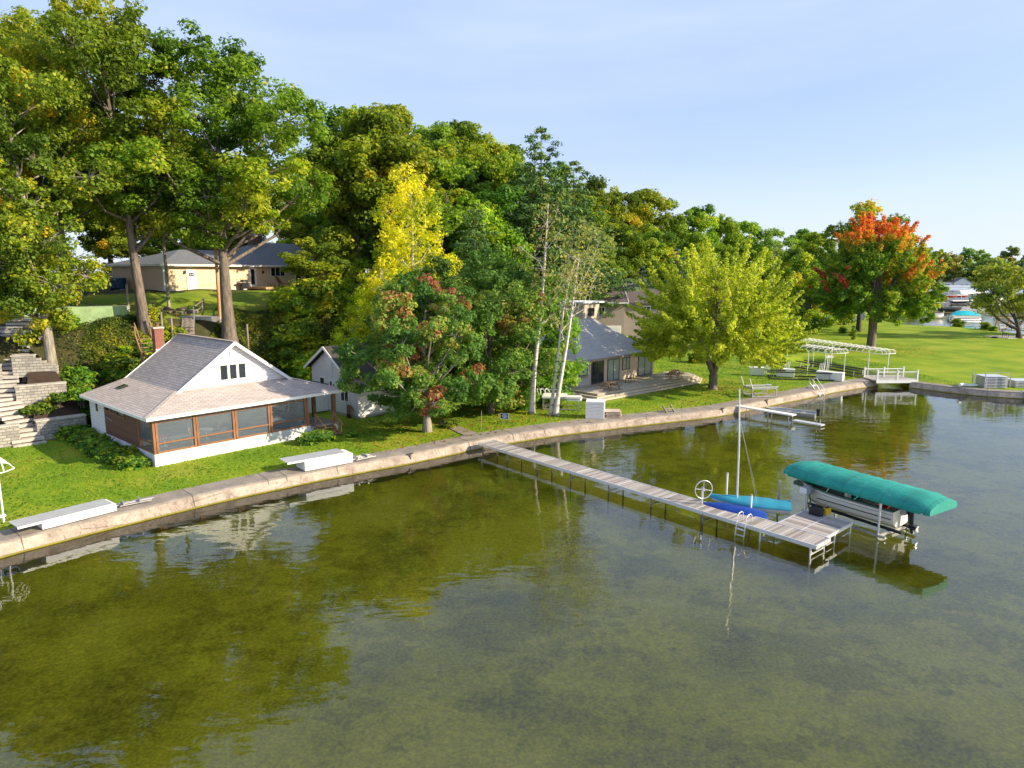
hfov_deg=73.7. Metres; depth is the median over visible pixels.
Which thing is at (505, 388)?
maple tree
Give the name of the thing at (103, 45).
oak tree
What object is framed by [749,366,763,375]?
storage box
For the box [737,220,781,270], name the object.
woodland tree
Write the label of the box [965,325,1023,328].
bay dock
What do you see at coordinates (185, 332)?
hillside shrub
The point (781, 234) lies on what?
woodland tree
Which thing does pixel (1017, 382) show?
dock section stack
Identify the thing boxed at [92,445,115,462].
border plant
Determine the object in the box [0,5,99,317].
oak tree
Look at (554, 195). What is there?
woodland tree
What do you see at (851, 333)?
sapling tree
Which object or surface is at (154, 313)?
hillside shrub
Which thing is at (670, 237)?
woodland tree
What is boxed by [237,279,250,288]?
gas grill
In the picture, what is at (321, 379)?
window
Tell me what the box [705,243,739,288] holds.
woodland tree
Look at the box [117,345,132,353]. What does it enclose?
hillside shrub
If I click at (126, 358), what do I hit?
hillside shrub
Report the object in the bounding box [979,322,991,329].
bush
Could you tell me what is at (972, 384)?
dock hardware
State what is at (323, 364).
white cottage
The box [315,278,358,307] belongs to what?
hillside shrub
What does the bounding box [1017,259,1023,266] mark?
shore tree
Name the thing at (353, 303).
hillside shrub
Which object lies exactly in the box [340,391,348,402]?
window
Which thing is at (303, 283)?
hillside shrub
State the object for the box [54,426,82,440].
border plant
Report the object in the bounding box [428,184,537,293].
woodland tree
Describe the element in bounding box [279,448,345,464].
deck sheet
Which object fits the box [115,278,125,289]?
wheelie bin
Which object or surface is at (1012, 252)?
shore tree
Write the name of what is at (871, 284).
maple tree
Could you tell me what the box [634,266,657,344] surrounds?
spruce tree
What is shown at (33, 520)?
deck sheet
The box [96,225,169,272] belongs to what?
understory tree
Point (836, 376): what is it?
storage box
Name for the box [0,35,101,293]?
oak tree
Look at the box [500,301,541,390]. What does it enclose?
maple tree
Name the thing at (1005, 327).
wooden swing frame
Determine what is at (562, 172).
woodland tree
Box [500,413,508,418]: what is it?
lawn sign
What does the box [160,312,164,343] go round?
wooden post
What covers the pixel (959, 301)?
bay boat
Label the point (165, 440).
porch chair
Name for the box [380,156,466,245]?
woodland tree
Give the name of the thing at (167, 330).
hillside shrub
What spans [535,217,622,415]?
birch tree
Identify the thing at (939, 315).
bay boat
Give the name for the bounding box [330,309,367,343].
hillside shrub
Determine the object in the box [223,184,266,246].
woodland tree
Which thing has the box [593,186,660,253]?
woodland tree
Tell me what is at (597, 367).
sliding door
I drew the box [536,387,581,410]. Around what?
lift
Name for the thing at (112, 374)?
hillside shrub
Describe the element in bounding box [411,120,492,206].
woodland tree
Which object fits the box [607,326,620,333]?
garage door
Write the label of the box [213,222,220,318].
utility pole
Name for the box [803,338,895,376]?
canopy frame
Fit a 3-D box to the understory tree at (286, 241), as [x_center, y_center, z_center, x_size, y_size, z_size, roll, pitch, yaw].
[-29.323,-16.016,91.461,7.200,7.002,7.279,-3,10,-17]
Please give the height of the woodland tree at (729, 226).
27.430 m
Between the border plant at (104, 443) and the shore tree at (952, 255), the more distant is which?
the shore tree at (952, 255)
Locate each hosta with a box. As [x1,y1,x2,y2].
[294,431,319,445]
[309,429,333,444]
[323,428,337,441]
[344,430,360,437]
[439,419,458,428]
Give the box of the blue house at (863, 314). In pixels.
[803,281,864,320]
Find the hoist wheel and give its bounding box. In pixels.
[695,480,712,538]
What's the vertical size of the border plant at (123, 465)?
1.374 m
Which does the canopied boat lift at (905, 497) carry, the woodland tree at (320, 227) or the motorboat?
the motorboat
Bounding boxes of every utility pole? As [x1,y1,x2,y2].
[162,228,170,306]
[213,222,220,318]
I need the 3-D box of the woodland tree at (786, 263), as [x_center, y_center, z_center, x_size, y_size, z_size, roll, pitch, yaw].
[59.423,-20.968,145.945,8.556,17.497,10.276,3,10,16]
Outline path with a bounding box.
[437,422,476,434]
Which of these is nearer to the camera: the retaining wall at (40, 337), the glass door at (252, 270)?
the retaining wall at (40, 337)
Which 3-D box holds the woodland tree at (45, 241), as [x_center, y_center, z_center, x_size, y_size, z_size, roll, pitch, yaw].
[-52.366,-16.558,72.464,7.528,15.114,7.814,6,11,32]
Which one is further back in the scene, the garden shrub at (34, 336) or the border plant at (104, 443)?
the garden shrub at (34, 336)
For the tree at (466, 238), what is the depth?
68.89 m
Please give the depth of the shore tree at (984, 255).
492.96 m
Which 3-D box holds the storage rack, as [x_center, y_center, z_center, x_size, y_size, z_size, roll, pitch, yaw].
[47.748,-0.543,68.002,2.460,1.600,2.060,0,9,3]
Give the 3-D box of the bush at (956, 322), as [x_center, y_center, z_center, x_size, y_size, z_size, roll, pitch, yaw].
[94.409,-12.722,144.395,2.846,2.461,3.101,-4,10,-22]
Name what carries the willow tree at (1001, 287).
on the ground at (476, 614)
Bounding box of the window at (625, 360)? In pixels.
[622,357,629,369]
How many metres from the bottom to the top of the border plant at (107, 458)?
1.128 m
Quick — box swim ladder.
[733,511,751,548]
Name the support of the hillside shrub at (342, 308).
on the ground at (476, 614)
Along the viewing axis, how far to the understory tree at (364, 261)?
78.89 m
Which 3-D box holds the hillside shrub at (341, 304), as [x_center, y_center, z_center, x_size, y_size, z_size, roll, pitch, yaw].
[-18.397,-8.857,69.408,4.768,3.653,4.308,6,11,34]
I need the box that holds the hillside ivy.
[53,307,338,424]
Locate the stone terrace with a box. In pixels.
[984,335,1023,338]
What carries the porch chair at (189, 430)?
on the house at (174, 387)
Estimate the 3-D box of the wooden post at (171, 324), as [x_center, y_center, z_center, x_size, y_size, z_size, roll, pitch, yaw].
[-28.200,-4.050,56.696,0.185,2.950,0.185,-4,10,-22]
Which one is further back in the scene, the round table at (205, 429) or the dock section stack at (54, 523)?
the round table at (205, 429)
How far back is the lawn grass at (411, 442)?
45.81 m
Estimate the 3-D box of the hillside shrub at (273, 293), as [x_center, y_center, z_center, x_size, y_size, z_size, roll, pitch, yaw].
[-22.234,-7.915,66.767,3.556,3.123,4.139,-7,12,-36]
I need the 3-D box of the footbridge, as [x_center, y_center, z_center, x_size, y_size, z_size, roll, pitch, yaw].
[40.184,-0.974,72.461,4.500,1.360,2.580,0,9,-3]
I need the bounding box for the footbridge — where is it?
[863,367,918,382]
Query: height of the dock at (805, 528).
1.820 m
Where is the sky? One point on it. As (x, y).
(789, 115)
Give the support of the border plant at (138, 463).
on the ground at (476, 614)
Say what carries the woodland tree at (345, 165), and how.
on the ground at (476, 614)
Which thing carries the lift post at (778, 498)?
in the lake water
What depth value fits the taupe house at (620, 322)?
92.46 m
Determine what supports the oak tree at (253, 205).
on the ground at (476, 614)
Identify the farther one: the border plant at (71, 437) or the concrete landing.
the concrete landing
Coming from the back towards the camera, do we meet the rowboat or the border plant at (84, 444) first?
the rowboat
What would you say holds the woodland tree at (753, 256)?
on the ground at (476, 614)
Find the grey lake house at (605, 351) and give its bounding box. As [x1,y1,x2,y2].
[526,300,701,400]
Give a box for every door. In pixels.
[186,270,196,289]
[248,267,256,286]
[295,270,301,284]
[591,360,603,384]
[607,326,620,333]
[607,358,619,380]
[637,356,651,375]
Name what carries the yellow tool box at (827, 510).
on the dock at (805, 528)
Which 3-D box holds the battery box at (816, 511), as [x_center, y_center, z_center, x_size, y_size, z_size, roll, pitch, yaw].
[14.420,6.002,32.356,0.360,0.414,0.600,-8,12,-40]
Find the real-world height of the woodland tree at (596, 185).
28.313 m
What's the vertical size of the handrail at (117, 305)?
1.878 m
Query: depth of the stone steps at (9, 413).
47.24 m
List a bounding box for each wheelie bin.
[110,278,116,290]
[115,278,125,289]
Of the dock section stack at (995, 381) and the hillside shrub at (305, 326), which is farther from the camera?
the dock section stack at (995, 381)
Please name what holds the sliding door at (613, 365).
in the grey lake house at (605, 351)
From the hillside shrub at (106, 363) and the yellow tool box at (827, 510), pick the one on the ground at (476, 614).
the hillside shrub at (106, 363)
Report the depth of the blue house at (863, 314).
158.48 m
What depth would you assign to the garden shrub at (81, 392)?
48.53 m
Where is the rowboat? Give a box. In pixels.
[765,407,819,418]
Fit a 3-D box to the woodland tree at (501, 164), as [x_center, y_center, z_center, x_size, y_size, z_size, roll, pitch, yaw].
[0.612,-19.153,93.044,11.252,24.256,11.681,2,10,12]
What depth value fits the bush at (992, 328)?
132.18 m
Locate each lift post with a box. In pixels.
[724,472,728,527]
[748,494,752,545]
[776,481,780,521]
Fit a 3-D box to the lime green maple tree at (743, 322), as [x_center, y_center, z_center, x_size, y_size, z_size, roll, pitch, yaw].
[19.876,-6.648,66.100,17.580,15.276,18.179,0,9,0]
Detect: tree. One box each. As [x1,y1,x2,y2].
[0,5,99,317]
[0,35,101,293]
[0,54,140,364]
[1,0,220,335]
[31,229,55,261]
[41,201,84,264]
[64,18,338,342]
[74,201,125,286]
[80,200,113,272]
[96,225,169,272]
[145,212,213,251]
[178,226,217,250]
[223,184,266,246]
[271,188,317,238]
[271,236,352,289]
[273,209,323,245]
[278,238,301,245]
[287,104,378,275]
[290,107,415,286]
[307,231,353,277]
[311,192,352,232]
[331,271,494,432]
[341,102,457,239]
[341,234,382,284]
[347,163,468,343]
[357,229,440,287]
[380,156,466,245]
[384,155,520,297]
[384,253,503,404]
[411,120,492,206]
[421,119,513,187]
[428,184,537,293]
[429,245,561,413]
[444,203,527,342]
[460,137,552,203]
[481,152,552,246]
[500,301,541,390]
[503,126,630,314]
[507,191,578,413]
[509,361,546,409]
[520,297,553,336]
[521,268,591,402]
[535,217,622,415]
[536,160,655,317]
[537,175,571,255]
[542,165,594,225]
[543,254,584,414]
[569,175,641,236]
[569,192,619,267]
[592,237,626,286]
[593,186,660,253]
[603,224,669,286]
[621,188,677,275]
[625,234,816,389]
[626,226,692,288]
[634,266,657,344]
[651,197,688,288]
[664,249,693,336]
[667,204,721,257]
[668,231,707,287]
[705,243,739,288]
[706,213,745,282]
[734,245,773,288]
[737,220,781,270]
[753,226,792,280]
[764,227,786,300]
[770,244,811,316]
[779,228,826,266]
[781,252,837,335]
[797,292,821,321]
[800,231,837,276]
[808,211,950,348]
[818,197,918,331]
[849,325,857,339]
[911,247,937,257]
[932,264,945,285]
[937,252,954,280]
[940,251,962,281]
[945,255,966,281]
[956,247,978,277]
[966,263,981,287]
[969,261,1023,338]
[971,249,989,262]
[975,258,999,282]
[976,253,995,271]
[993,259,1006,277]
[996,245,1020,271]
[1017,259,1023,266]
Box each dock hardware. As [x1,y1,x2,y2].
[116,496,153,506]
[353,453,374,460]
[964,383,978,385]
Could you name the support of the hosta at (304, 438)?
on the ground at (476, 614)
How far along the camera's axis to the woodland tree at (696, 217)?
168.74 m
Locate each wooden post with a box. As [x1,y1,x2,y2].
[125,284,129,311]
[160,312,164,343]
[170,317,173,337]
[246,324,249,350]
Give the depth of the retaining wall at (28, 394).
48.15 m
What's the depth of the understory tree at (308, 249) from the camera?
89.03 m
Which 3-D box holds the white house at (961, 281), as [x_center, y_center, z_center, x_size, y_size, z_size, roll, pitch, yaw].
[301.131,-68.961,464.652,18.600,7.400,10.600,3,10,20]
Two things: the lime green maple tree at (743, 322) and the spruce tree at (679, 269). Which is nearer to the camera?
the lime green maple tree at (743, 322)
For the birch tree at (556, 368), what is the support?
on the ground at (476, 614)
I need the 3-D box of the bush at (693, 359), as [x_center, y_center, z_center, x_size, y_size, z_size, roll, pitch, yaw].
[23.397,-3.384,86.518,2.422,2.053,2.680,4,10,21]
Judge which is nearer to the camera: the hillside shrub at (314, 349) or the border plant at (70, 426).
the border plant at (70, 426)
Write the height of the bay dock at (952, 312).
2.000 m
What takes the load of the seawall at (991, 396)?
on the ground at (476, 614)
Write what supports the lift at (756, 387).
on the seawall at (24, 549)
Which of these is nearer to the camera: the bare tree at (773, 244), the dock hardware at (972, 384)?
the dock hardware at (972, 384)
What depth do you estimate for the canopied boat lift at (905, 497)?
31.66 m
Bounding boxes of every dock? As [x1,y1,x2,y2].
[478,439,852,584]
[736,405,824,440]
[932,311,1009,314]
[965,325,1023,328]
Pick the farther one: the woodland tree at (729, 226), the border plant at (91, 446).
the woodland tree at (729, 226)
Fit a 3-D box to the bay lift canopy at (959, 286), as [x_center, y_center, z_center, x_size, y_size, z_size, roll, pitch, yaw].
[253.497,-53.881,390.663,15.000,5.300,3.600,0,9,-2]
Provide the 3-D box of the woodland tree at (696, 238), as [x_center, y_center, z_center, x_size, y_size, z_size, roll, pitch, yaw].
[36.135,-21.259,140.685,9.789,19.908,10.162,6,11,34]
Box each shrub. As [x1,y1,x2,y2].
[17,406,34,418]
[19,333,38,341]
[32,400,57,414]
[44,390,67,409]
[57,313,80,330]
[58,368,69,379]
[59,364,100,384]
[60,376,94,389]
[64,386,89,407]
[69,387,91,407]
[79,408,90,422]
[95,352,133,372]
[98,366,130,383]
[106,351,140,372]
[107,375,115,382]
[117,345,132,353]
[133,345,152,361]
[135,306,167,323]
[141,337,152,354]
[159,323,187,340]
[169,328,190,339]
[265,326,328,363]
[266,287,283,312]
[267,286,310,313]
[270,318,322,350]
[277,352,313,380]
[279,295,317,322]
[281,329,313,352]
[288,278,341,309]
[294,277,321,294]
[299,279,342,314]
[303,295,331,316]
[305,344,327,355]
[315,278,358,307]
[323,281,351,308]
[327,281,379,345]
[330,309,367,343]
[334,301,369,337]
[335,305,356,314]
[343,282,361,295]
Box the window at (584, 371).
[579,362,587,376]
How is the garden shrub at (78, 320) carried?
on the ground at (476, 614)
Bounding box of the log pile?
[157,307,198,313]
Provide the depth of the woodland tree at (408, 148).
76.28 m
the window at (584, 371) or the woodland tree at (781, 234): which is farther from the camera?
the woodland tree at (781, 234)
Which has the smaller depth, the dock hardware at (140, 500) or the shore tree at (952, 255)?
the dock hardware at (140, 500)
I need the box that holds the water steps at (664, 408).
[662,404,682,428]
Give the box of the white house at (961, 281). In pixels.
[938,277,971,287]
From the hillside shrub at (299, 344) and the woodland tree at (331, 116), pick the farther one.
the woodland tree at (331, 116)
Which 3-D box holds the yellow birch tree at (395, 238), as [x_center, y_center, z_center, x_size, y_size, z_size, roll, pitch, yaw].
[-9.222,-10.158,61.308,11.343,19.176,12.094,-5,11,-28]
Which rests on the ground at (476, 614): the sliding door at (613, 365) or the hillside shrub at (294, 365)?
the hillside shrub at (294, 365)
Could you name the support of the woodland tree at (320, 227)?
on the ground at (476, 614)
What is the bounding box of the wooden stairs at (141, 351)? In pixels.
[133,322,152,362]
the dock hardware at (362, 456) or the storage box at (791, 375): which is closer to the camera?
the dock hardware at (362, 456)
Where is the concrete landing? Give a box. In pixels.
[178,315,220,322]
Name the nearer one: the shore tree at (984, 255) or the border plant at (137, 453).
the border plant at (137, 453)
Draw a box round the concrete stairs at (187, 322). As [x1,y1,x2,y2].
[181,318,194,333]
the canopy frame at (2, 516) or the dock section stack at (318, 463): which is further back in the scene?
the dock section stack at (318, 463)
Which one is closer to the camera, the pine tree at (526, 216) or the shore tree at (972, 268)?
the pine tree at (526, 216)
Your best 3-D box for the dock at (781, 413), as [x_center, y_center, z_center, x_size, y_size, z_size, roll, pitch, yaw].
[21.772,3.156,56.501,0.700,1.800,8.000,-8,12,-39]
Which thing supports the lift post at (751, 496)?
in the lake water
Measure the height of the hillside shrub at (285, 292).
3.140 m
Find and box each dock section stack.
[36,499,116,528]
[296,449,352,470]
[585,399,604,418]
[605,409,621,417]
[973,374,1008,387]
[1006,378,1023,387]
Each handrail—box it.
[71,301,152,310]
[192,297,204,315]
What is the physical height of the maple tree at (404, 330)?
11.956 m
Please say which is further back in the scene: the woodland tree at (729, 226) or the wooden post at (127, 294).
the woodland tree at (729, 226)
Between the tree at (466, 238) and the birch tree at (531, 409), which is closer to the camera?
the birch tree at (531, 409)
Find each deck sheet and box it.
[8,499,113,528]
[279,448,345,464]
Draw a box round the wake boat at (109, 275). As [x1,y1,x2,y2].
[72,259,111,289]
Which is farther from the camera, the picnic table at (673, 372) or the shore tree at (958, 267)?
the shore tree at (958, 267)
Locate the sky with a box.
[0,0,1023,272]
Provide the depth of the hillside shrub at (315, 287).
65.69 m
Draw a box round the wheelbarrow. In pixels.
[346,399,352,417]
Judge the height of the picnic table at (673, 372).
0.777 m
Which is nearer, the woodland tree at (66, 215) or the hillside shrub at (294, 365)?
the hillside shrub at (294, 365)
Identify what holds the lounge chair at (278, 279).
on the tan ranch house at (260, 267)
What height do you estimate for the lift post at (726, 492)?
2.990 m
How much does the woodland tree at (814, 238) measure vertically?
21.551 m
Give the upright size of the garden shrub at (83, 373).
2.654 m
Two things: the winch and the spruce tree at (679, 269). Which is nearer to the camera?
the winch
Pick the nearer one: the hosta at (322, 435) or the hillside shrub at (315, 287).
the hosta at (322, 435)
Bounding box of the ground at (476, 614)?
[0,274,1023,767]
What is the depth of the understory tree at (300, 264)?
68.64 m
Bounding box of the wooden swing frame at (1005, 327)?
[994,317,1011,330]
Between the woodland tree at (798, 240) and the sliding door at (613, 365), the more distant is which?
the woodland tree at (798, 240)
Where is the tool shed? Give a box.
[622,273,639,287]
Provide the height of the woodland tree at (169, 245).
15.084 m
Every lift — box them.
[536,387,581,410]
[741,376,777,397]
[784,461,956,562]
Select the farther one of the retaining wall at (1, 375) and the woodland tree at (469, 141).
the woodland tree at (469, 141)
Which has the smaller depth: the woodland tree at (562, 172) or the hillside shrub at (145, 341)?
the hillside shrub at (145, 341)
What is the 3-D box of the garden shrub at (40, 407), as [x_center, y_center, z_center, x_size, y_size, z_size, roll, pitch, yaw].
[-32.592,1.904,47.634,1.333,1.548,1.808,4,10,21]
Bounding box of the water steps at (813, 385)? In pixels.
[809,378,827,400]
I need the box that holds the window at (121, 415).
[116,411,124,418]
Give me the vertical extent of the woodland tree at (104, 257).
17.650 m
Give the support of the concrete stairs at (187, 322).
on the ground at (476, 614)
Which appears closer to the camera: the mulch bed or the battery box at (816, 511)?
the battery box at (816, 511)
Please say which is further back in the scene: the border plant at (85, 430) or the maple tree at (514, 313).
the maple tree at (514, 313)
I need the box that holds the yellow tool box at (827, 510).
[823,507,830,514]
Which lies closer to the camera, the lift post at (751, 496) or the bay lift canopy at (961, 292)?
the lift post at (751, 496)
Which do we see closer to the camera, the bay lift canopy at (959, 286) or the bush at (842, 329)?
the bush at (842, 329)
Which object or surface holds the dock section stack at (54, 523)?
on the seawall at (24, 549)
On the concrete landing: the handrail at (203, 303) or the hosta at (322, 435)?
the handrail at (203, 303)
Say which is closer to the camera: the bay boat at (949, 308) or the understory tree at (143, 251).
the understory tree at (143, 251)
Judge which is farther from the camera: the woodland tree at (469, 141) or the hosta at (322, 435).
the woodland tree at (469, 141)
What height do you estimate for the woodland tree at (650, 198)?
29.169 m
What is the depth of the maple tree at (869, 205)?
127.28 m
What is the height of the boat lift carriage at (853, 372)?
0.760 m
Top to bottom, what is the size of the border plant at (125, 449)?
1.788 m
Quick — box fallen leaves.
[15,333,1018,474]
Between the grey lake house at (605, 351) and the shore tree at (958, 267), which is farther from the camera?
the shore tree at (958, 267)
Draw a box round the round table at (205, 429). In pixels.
[199,427,212,440]
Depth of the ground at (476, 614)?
27.43 m
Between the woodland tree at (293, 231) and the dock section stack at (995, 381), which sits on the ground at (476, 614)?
the woodland tree at (293, 231)
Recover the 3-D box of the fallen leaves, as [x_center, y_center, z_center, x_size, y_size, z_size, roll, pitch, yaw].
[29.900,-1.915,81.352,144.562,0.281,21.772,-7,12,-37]
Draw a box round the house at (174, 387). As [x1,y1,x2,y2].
[79,322,343,466]
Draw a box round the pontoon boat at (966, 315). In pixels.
[946,311,981,319]
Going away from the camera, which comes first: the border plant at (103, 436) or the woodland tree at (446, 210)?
the border plant at (103, 436)
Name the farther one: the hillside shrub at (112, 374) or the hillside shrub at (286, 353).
the hillside shrub at (286, 353)
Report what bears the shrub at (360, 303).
on the ground at (476, 614)
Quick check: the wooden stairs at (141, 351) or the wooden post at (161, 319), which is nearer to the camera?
the wooden stairs at (141, 351)
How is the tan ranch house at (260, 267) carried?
on the ground at (476, 614)
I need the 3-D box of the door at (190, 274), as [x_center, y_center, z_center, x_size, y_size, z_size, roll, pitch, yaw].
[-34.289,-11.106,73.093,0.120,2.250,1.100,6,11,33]
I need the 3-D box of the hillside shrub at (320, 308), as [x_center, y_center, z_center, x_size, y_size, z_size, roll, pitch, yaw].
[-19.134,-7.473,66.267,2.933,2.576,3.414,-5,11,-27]
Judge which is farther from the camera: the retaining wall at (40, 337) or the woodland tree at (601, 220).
the woodland tree at (601, 220)
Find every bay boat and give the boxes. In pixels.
[919,313,943,317]
[938,307,961,310]
[949,300,972,303]
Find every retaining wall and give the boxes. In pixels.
[0,326,42,339]
[0,364,2,379]
[0,423,20,447]
[10,353,58,381]
[14,381,66,406]
[24,305,129,329]
[31,413,86,440]
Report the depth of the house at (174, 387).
45.23 m
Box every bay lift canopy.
[943,285,969,292]
[949,288,967,290]
[955,290,985,297]
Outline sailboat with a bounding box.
[710,389,791,514]
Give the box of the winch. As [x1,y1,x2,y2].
[800,484,812,509]
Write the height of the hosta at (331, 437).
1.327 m
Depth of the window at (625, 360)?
69.25 m
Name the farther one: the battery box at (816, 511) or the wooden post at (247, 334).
the wooden post at (247, 334)
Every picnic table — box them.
[599,380,621,390]
[665,369,683,378]
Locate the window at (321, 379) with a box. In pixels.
[319,376,324,382]
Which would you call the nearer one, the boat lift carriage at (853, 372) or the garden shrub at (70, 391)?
the garden shrub at (70, 391)
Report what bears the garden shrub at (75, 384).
on the ground at (476, 614)
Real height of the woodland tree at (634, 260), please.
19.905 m
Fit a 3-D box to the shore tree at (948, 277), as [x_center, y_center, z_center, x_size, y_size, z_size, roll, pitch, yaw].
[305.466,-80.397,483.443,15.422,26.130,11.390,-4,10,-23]
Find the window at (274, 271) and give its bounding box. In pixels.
[270,267,284,276]
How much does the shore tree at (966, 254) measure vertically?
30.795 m
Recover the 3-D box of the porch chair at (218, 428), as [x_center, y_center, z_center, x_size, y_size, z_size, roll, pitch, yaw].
[-18.997,2.960,43.994,0.474,1.020,0.485,6,11,32]
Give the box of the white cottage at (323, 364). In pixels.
[297,342,419,418]
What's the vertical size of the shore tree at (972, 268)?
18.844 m
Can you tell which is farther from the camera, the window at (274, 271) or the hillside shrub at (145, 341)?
the window at (274, 271)
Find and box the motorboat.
[793,479,918,533]
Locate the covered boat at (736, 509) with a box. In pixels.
[700,502,766,518]
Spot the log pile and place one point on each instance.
(179, 310)
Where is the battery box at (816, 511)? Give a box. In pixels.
[808,506,823,516]
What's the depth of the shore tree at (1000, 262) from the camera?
475.23 m
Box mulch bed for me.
[27,371,79,423]
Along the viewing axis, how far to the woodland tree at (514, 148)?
98.01 m
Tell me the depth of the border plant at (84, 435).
45.04 m
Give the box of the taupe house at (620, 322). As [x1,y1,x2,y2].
[595,285,668,340]
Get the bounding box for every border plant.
[52,424,89,438]
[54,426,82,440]
[67,435,79,445]
[73,427,98,434]
[73,432,95,442]
[74,432,109,448]
[74,433,94,447]
[76,434,110,449]
[79,437,117,457]
[90,440,121,456]
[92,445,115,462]
[103,453,120,464]
[110,455,136,469]
[113,445,139,455]
[117,456,151,471]
[121,451,143,456]
[128,454,151,467]
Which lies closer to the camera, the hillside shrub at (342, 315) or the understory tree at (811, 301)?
the hillside shrub at (342, 315)
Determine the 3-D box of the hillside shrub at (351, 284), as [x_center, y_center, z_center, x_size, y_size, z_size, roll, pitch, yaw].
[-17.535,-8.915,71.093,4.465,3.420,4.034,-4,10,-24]
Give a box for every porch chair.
[158,434,170,448]
[187,426,192,441]
[213,421,221,438]
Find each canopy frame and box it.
[0,458,14,523]
[770,344,847,370]
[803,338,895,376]
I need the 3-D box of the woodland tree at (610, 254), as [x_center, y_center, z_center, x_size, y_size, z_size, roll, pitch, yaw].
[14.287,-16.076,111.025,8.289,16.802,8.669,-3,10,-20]
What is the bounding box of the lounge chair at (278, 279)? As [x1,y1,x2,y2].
[274,276,291,284]
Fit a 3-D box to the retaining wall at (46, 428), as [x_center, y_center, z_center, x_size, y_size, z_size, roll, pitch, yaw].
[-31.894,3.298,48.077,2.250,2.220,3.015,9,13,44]
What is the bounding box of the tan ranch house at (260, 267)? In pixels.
[105,232,348,290]
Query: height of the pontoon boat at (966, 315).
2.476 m
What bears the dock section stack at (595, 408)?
on the seawall at (24, 549)
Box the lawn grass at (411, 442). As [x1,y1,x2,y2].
[0,356,970,528]
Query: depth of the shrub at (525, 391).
56.38 m
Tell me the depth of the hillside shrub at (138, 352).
54.74 m
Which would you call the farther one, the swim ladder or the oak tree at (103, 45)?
the oak tree at (103, 45)
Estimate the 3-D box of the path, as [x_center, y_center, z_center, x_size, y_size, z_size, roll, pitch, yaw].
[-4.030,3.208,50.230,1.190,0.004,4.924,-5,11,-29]
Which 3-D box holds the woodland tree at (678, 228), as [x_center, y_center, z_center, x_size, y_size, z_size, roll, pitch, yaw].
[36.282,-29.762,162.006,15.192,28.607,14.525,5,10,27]
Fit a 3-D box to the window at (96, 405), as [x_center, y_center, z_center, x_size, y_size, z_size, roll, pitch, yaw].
[-28.008,1.580,46.074,0.650,0.700,0.060,8,13,41]
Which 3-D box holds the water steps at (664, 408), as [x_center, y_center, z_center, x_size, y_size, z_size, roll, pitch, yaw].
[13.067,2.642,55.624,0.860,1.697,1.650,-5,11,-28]
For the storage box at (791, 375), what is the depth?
73.99 m
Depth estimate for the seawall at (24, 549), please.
40.33 m
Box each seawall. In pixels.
[0,378,877,576]
[908,381,1023,406]
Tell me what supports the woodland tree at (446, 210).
on the ground at (476, 614)
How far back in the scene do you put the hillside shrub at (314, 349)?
62.68 m
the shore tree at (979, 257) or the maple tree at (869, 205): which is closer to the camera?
the maple tree at (869, 205)
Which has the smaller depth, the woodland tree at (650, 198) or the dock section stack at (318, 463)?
the dock section stack at (318, 463)
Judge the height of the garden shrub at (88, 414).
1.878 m
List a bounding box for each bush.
[687,349,704,362]
[838,326,847,332]
[950,318,965,327]
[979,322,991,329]
[988,326,997,330]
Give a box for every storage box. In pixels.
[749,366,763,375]
[776,368,794,377]
[816,370,844,381]
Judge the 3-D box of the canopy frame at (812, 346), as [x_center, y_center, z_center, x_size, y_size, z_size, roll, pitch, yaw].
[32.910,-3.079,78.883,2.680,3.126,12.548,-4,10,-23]
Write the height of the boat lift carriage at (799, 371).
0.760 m
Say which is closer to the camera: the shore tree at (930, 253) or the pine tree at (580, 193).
the pine tree at (580, 193)
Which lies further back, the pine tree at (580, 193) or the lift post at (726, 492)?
the pine tree at (580, 193)
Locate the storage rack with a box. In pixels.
[972,369,1011,387]
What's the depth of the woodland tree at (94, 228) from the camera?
86.11 m
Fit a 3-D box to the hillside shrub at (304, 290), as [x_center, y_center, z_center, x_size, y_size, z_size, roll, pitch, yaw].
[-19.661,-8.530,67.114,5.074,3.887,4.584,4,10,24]
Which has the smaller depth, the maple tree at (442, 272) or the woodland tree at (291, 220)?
the maple tree at (442, 272)
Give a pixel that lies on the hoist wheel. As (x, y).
(703, 489)
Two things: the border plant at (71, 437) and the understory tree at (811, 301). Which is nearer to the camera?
the border plant at (71, 437)
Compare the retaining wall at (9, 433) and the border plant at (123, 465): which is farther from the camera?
the retaining wall at (9, 433)
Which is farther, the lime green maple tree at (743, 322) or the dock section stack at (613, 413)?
the lime green maple tree at (743, 322)
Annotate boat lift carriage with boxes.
[765,369,833,380]
[795,360,868,376]
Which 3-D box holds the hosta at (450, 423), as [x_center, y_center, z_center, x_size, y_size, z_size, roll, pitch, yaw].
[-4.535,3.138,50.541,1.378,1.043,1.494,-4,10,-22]
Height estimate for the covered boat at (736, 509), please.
0.677 m
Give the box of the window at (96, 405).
[94,403,99,412]
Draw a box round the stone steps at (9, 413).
[0,318,46,447]
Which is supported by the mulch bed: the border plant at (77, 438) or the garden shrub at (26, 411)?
the garden shrub at (26, 411)
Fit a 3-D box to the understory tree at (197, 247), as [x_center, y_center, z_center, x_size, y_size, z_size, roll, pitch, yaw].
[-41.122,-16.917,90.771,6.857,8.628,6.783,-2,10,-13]
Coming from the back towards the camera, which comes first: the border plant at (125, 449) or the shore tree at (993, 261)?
the shore tree at (993, 261)

